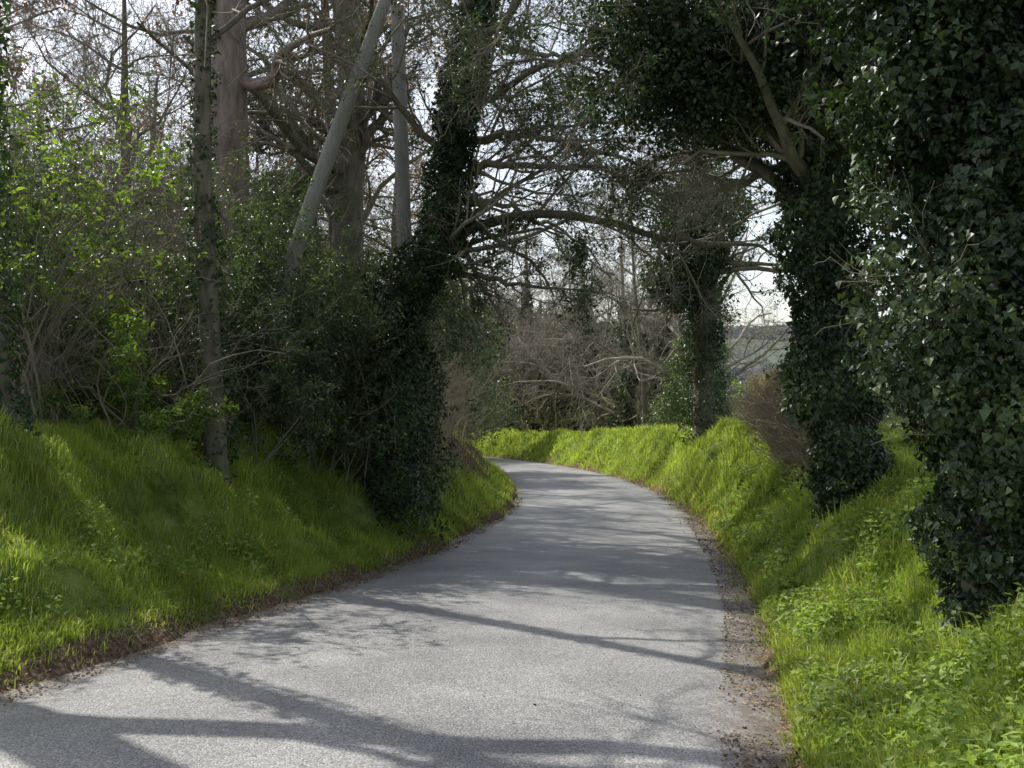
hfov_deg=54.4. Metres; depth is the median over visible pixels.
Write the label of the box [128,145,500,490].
holly bush
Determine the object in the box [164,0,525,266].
bare tree
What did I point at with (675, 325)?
bare tree
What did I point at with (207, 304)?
oak tree
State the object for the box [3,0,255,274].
bare tree
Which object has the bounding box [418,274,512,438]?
bush
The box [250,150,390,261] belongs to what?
bare tree
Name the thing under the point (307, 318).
holly bush
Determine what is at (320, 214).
bare shrub
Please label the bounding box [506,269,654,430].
bare tree
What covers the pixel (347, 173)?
oak tree
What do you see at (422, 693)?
road
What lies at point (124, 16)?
bare tree
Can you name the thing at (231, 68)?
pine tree
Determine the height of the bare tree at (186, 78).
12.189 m
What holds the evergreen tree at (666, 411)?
on the ground at (138, 641)
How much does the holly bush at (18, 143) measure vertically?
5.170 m
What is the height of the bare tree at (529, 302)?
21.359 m
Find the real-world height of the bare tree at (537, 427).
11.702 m
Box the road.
[0,456,795,767]
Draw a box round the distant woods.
[639,321,938,425]
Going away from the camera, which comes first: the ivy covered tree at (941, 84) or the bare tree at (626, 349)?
the ivy covered tree at (941, 84)
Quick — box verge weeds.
[0,413,1023,767]
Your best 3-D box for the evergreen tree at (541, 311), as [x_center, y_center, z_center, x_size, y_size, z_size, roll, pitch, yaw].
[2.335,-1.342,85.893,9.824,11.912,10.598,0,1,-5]
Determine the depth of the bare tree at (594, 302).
68.40 m
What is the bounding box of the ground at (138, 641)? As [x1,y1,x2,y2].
[0,329,1023,767]
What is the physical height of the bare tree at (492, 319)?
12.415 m
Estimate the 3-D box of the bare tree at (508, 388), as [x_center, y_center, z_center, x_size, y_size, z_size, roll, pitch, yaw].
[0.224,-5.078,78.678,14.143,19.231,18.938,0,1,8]
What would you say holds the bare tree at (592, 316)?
on the ground at (138, 641)
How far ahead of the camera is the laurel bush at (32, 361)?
10.81 m
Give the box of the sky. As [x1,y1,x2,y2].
[0,0,930,327]
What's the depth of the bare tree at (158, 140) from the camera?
35.32 m
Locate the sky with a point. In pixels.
(766, 278)
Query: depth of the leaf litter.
8.52 m
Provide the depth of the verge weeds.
6.87 m
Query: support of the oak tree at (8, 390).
on the ground at (138, 641)
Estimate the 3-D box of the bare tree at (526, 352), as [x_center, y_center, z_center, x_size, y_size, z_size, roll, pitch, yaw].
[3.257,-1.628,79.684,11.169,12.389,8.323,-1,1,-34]
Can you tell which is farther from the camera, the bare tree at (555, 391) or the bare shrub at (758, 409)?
the bare tree at (555, 391)
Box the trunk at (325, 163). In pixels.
[235,0,390,422]
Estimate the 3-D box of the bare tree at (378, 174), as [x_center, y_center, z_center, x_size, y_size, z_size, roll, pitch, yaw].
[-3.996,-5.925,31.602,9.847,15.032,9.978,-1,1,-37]
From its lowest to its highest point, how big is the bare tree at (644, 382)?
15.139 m
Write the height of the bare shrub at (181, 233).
5.673 m
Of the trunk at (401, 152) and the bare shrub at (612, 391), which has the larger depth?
the bare shrub at (612, 391)
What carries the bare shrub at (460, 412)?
on the ground at (138, 641)
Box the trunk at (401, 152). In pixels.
[390,0,419,516]
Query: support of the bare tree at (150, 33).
on the ground at (138, 641)
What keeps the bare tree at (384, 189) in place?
on the ground at (138, 641)
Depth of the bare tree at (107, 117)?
33.45 m
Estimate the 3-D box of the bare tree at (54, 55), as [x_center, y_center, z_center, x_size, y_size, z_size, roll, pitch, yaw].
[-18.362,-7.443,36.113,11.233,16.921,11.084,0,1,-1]
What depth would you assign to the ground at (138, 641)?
10.20 m
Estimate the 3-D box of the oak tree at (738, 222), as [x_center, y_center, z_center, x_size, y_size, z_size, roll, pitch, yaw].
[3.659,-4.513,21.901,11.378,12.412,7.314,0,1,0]
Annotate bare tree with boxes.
[0,0,193,158]
[0,0,291,246]
[0,0,565,219]
[0,12,131,160]
[0,29,191,276]
[1,0,116,189]
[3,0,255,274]
[68,0,419,253]
[79,100,254,190]
[85,80,192,183]
[107,88,268,222]
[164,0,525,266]
[250,1,513,280]
[250,132,395,401]
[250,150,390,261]
[318,1,563,295]
[364,162,540,344]
[439,211,563,428]
[461,286,520,419]
[473,175,641,429]
[476,177,752,431]
[488,174,662,430]
[488,248,606,372]
[488,289,578,431]
[490,273,615,431]
[498,293,577,403]
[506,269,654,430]
[516,182,720,425]
[534,128,794,441]
[537,245,638,397]
[547,243,725,430]
[588,270,661,375]
[594,294,764,426]
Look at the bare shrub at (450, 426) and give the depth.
23.71 m
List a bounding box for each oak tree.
[0,0,41,437]
[146,0,461,405]
[182,0,336,486]
[204,0,817,66]
[418,1,813,356]
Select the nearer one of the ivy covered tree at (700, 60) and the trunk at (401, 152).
the ivy covered tree at (700, 60)
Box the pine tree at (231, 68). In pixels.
[194,0,393,410]
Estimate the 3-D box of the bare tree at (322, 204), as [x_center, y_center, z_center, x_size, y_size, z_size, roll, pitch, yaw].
[-6.197,-3.371,30.596,6.799,9.795,5.754,0,1,-23]
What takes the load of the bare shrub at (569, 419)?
on the ground at (138, 641)
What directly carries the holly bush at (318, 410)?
on the ground at (138, 641)
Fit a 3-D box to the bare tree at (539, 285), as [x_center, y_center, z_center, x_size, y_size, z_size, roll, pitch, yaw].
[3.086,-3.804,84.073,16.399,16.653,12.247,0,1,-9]
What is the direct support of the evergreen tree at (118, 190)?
on the ground at (138, 641)
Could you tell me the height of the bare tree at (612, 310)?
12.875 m
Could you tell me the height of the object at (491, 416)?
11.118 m
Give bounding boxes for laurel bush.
[0,43,208,425]
[1,273,239,445]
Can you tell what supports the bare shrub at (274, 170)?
on the ground at (138, 641)
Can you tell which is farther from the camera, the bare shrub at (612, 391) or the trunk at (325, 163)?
the bare shrub at (612, 391)
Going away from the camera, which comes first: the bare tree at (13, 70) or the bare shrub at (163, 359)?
the bare shrub at (163, 359)
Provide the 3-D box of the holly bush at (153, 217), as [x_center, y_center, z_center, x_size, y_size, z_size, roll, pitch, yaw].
[-10.485,-1.944,21.927,10.299,6.700,11.033,-1,1,-36]
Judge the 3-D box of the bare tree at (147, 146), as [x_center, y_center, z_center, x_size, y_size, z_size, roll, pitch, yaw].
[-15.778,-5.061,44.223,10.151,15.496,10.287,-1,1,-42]
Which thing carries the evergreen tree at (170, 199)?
on the ground at (138, 641)
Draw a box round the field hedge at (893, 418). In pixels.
[716,376,955,424]
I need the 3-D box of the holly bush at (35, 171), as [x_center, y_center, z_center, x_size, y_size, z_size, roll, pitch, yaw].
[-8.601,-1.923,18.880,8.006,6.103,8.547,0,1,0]
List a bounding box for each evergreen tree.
[65,166,172,222]
[156,170,192,249]
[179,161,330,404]
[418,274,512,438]
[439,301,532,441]
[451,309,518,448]
[466,320,519,427]
[508,302,568,360]
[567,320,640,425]
[609,309,660,422]
[641,336,738,426]
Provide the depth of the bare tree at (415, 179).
35.44 m
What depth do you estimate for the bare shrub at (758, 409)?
18.04 m
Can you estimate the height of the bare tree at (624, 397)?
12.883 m
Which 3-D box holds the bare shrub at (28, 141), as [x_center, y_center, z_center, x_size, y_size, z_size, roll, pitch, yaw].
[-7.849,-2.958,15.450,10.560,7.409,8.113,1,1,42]
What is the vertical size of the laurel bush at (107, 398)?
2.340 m
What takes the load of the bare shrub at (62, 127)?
on the ground at (138, 641)
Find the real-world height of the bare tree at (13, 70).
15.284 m
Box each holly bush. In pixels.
[0,38,182,412]
[1,156,194,408]
[4,120,466,438]
[7,170,299,401]
[45,116,513,427]
[93,243,357,467]
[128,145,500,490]
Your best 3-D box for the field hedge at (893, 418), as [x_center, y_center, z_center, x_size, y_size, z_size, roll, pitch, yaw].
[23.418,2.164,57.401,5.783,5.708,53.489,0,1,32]
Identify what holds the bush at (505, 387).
on the ground at (138, 641)
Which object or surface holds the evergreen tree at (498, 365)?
on the ground at (138, 641)
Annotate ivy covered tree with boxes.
[275,0,859,546]
[324,0,904,544]
[611,117,797,444]
[754,0,1023,645]
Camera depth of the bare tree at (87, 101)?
30.72 m
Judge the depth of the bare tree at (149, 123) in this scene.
39.77 m
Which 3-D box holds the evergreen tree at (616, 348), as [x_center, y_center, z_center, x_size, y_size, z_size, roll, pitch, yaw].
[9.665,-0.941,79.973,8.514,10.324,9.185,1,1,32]
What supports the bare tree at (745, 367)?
on the ground at (138, 641)
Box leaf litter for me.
[0,399,867,767]
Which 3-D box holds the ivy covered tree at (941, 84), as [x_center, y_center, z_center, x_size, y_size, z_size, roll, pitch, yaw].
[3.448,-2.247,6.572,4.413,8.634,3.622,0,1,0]
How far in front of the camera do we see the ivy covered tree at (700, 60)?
10.70 m
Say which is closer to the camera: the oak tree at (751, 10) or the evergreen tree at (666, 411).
the oak tree at (751, 10)
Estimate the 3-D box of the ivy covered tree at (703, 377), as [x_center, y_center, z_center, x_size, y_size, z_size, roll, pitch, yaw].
[6.437,-4.485,31.978,6.363,13.520,5.870,-1,1,-33]
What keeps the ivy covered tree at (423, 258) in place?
on the ground at (138, 641)
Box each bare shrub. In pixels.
[0,0,425,394]
[0,0,426,362]
[0,2,304,403]
[0,106,299,453]
[10,42,417,450]
[59,69,511,401]
[303,283,539,461]
[423,325,519,452]
[465,378,742,431]
[475,352,773,431]
[724,359,895,479]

